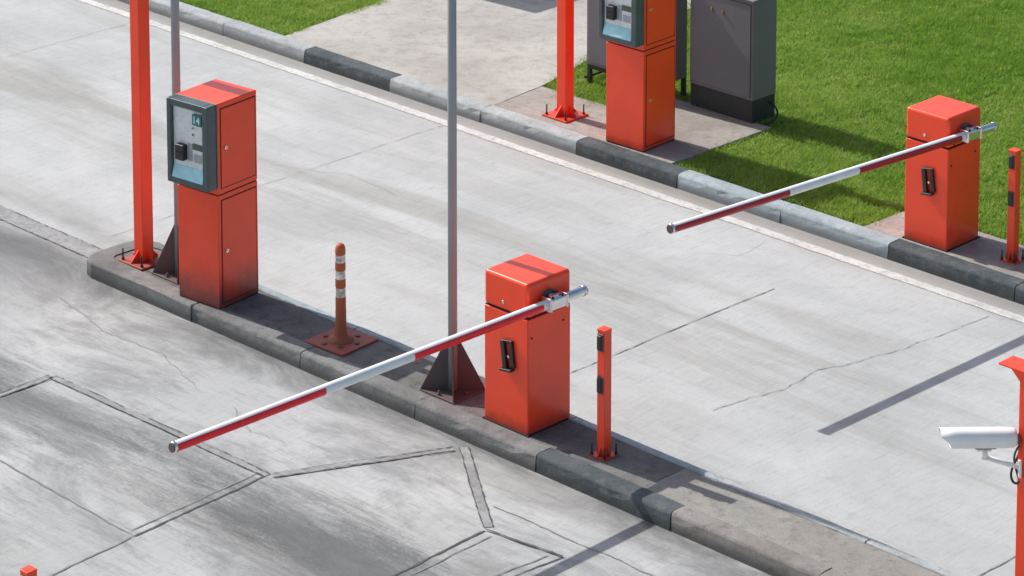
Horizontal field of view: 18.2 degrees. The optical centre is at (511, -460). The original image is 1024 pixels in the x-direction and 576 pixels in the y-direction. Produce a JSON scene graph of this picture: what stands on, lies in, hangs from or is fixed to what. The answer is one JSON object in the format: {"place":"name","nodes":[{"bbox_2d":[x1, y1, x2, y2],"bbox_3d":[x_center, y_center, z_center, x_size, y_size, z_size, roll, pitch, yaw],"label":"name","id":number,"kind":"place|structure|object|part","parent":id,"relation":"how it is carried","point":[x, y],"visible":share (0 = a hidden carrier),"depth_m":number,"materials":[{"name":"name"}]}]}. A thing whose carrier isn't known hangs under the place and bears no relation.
{"place":"outdoors","nodes":[
{"label":"outdoors","id":0,"kind":"place"},
{"bbox_2d":[19,565,37,575],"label":"sensor post","id":1,"kind":"object","parent":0,"point":[29,570],"visible":1,"depth_m":17.07,"materials":[{"name":"red metal"}]},
{"bbox_2d":[285,0,690,104],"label":"concrete driveway","id":2,"kind":"structure","parent":0,"point":[506,49],"depth_m":28.84,"materials":[{"name":"grey concrete"}]},
{"bbox_2d":[0,0,1023,575],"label":"road","id":3,"kind":"structure","parent":0,"point":[858,446],"depth_m":22.20,"materials":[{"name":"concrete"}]},
{"bbox_2d":[0,23,1014,575],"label":"road joints","id":4,"kind":"object","parent":3,"relation":"on","point":[46,231],"visible":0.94,"depth_m":20.70,"materials":[{"name":"grey concrete"}]},
{"bbox_2d":[87,240,960,575],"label":"traffic island","id":5,"kind":"structure","parent":3,"relation":"on","point":[743,524],"depth_m":20.42,"materials":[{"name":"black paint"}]},
{"bbox_2d":[118,0,159,270],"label":"support post","id":6,"kind":"object","parent":5,"relation":"on","point":[144,256],"visible":0.86,"depth_m":23.46,"materials":[{"name":"red metal"}]},
{"bbox_2d":[152,0,180,284],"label":"metal pole","id":7,"kind":"object","parent":5,"relation":"on","point":[166,266],"visible":0.48,"depth_m":23.28,"materials":[{"name":"metal"}]},
{"bbox_2d":[166,79,258,308],"bbox_3d":[-2.146,4.694,22.846,0.421,1.531,0.533,7,11,38],"label":"ticket machine","id":8,"kind":"object","parent":5,"relation":"on","point":[212,148],"visible":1,"depth_m":22.73,"materials":[{"name":"orange paint"}]},
{"bbox_3d":[-1.950,4.282,22.711,0.008,0.580,0.350,7,11,38],"label":"upper door","id":9,"kind":"part","parent":8,"relation":"part of","materials":[{"name":"orange paint"}]},
{"bbox_3d":[-1.950,5.038,22.831,0.008,0.760,0.350,7,11,38],"label":"lower door","id":10,"kind":"part","parent":8,"relation":"part of","materials":[{"name":"orange paint"}]},
{"bbox_2d":[304,243,377,356],"bbox_3d":[-1.188,5.217,22.133,0.370,0.720,0.360,8,12,40],"label":"flexible bollard","id":11,"kind":"object","parent":5,"relation":"on","point":[341,339],"visible":1,"depth_m":22.11,"materials":[{"name":"plastic"}]},
{"bbox_2d":[168,254,587,453],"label":"barrier gate","id":12,"kind":"structure","parent":5,"relation":"on","point":[524,328],"depth_m":20.70,"materials":[{"name":"red metal"}]},
{"bbox_2d":[419,0,484,404],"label":"metal pole","id":13,"kind":"object","parent":5,"relation":"on","point":[453,377],"visible":0.95,"depth_m":21.24,"materials":[{"name":"metal"}]},
{"bbox_2d":[589,325,618,461],"bbox_3d":[0.588,5.430,20.350,0.135,0.857,0.135,9,13,44],"label":"sensor post","id":14,"kind":"object","parent":5,"relation":"on","point":[603,452],"visible":1,"depth_m":20.33,"materials":[{"name":"red metal"}]},
{"bbox_2d":[999,356,1023,575],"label":"mounting post","id":15,"kind":"object","parent":5,"relation":"on","point":[1015,364],"visible":1,"depth_m":17.96,"materials":[{"name":"red metal"}]},
{"bbox_2d":[939,427,1021,484],"bbox_3d":[2.639,5.153,17.948,0.471,0.342,0.112,0,9,-2],"label":"cctv camera","id":16,"kind":"object","parent":15,"relation":"attached to","point":[984,440],"visible":1,"depth_m":17.89,"materials":[{"name":"white plastic"}]},
{"bbox_2d":[79,0,1023,322],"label":"edge line","id":17,"kind":"object","parent":3,"relation":"on","point":[651,192],"visible":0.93,"depth_m":25.76,"materials":[{"name":"white paint"}]},
{"bbox_2d":[117,0,1023,304],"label":"kerb","id":18,"kind":"structure","parent":3,"relation":"on","point":[921,258],"depth_m":25.93,"materials":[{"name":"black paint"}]},
{"bbox_2d":[179,0,1023,247],"bbox_3d":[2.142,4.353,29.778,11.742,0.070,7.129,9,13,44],"label":"lawn grass","id":19,"kind":"structure","parent":0,"point":[812,106],"depth_m":27.59,"materials":[{"name":"green plant"}]},
{"bbox_2d":[495,87,771,164],"bbox_3d":[0.986,4.865,26.833,2.090,0.068,1.225,9,13,44],"label":"concrete pad","id":20,"kind":"object","parent":19,"relation":"on","point":[697,129],"visible":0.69,"depth_m":26.60,"materials":[{"name":"grey concrete"}]},
{"bbox_2d":[542,0,588,122],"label":"support post","id":21,"kind":"object","parent":20,"relation":"on","point":[564,111],"visible":1,"depth_m":26.70,"materials":[{"name":"red metal"}]},
{"bbox_2d":[599,0,675,151],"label":"ticket machine","id":22,"kind":"object","parent":20,"relation":"on","point":[639,36],"visible":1,"depth_m":25.95,"materials":[{"name":"orange paint"}]},
{"bbox_3d":[1.208,4.528,26.012,0.008,0.760,0.350,8,12,42],"label":"lower door","id":23,"kind":"part","parent":22,"relation":"part of","materials":[{"name":"orange paint"}]},
{"bbox_3d":[1.208,3.772,25.892,0.008,0.580,0.350,8,12,42],"label":"upper door","id":24,"kind":"part","parent":22,"relation":"part of","materials":[{"name":"orange paint"}]},
{"bbox_2d":[690,0,776,123],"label":"electrical cabinet","id":25,"kind":"object","parent":20,"relation":"on","point":[732,58],"visible":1,"depth_m":26.70,"materials":[{"name":"grey metal"}]},
{"bbox_3d":[1.754,4.216,26.759,0.644,0.794,0.010,9,13,44],"label":"door","id":26,"kind":"part","parent":25,"relation":"part of","materials":[{"name":"grey metal"}]},
{"bbox_2d":[584,0,686,95],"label":"electrical cabinet","id":27,"kind":"object","parent":19,"relation":"on","point":[596,52],"visible":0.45,"depth_m":27.52,"materials":[{"name":"grey metal"}]},
{"bbox_3d":[0.952,4.055,27.310,0.804,1.024,0.010,9,13,44],"label":"door","id":28,"kind":"part","parent":27,"relation":"part of","materials":[{"name":"grey metal"}]},
{"bbox_2d":[764,101,777,124],"bbox_3d":[2.174,4.788,26.658,0.092,0.140,0.215,3,9,18],"label":"ground cable","id":29,"kind":"object","parent":19,"relation":"on","point":[774,119],"visible":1,"depth_m":26.65,"materials":[{"name":"black plastic"}]},
{"bbox_2d":[864,211,1023,278],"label":"concrete pad","id":30,"kind":"object","parent":19,"relation":"on","point":[984,249],"visible":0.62,"depth_m":23.88,"materials":[{"name":"grey concrete"}]},
{"bbox_2d":[666,95,997,251],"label":"barrier gate","id":31,"kind":"structure","parent":30,"relation":"on","point":[940,154],"depth_m":23.84,"materials":[{"name":"red metal"}]},
{"bbox_2d":[1000,147,1023,264],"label":"sensor post","id":32,"kind":"object","parent":30,"relation":"on","point":[1013,217],"visible":1,"depth_m":23.56,"materials":[{"name":"red metal"}]}
]}

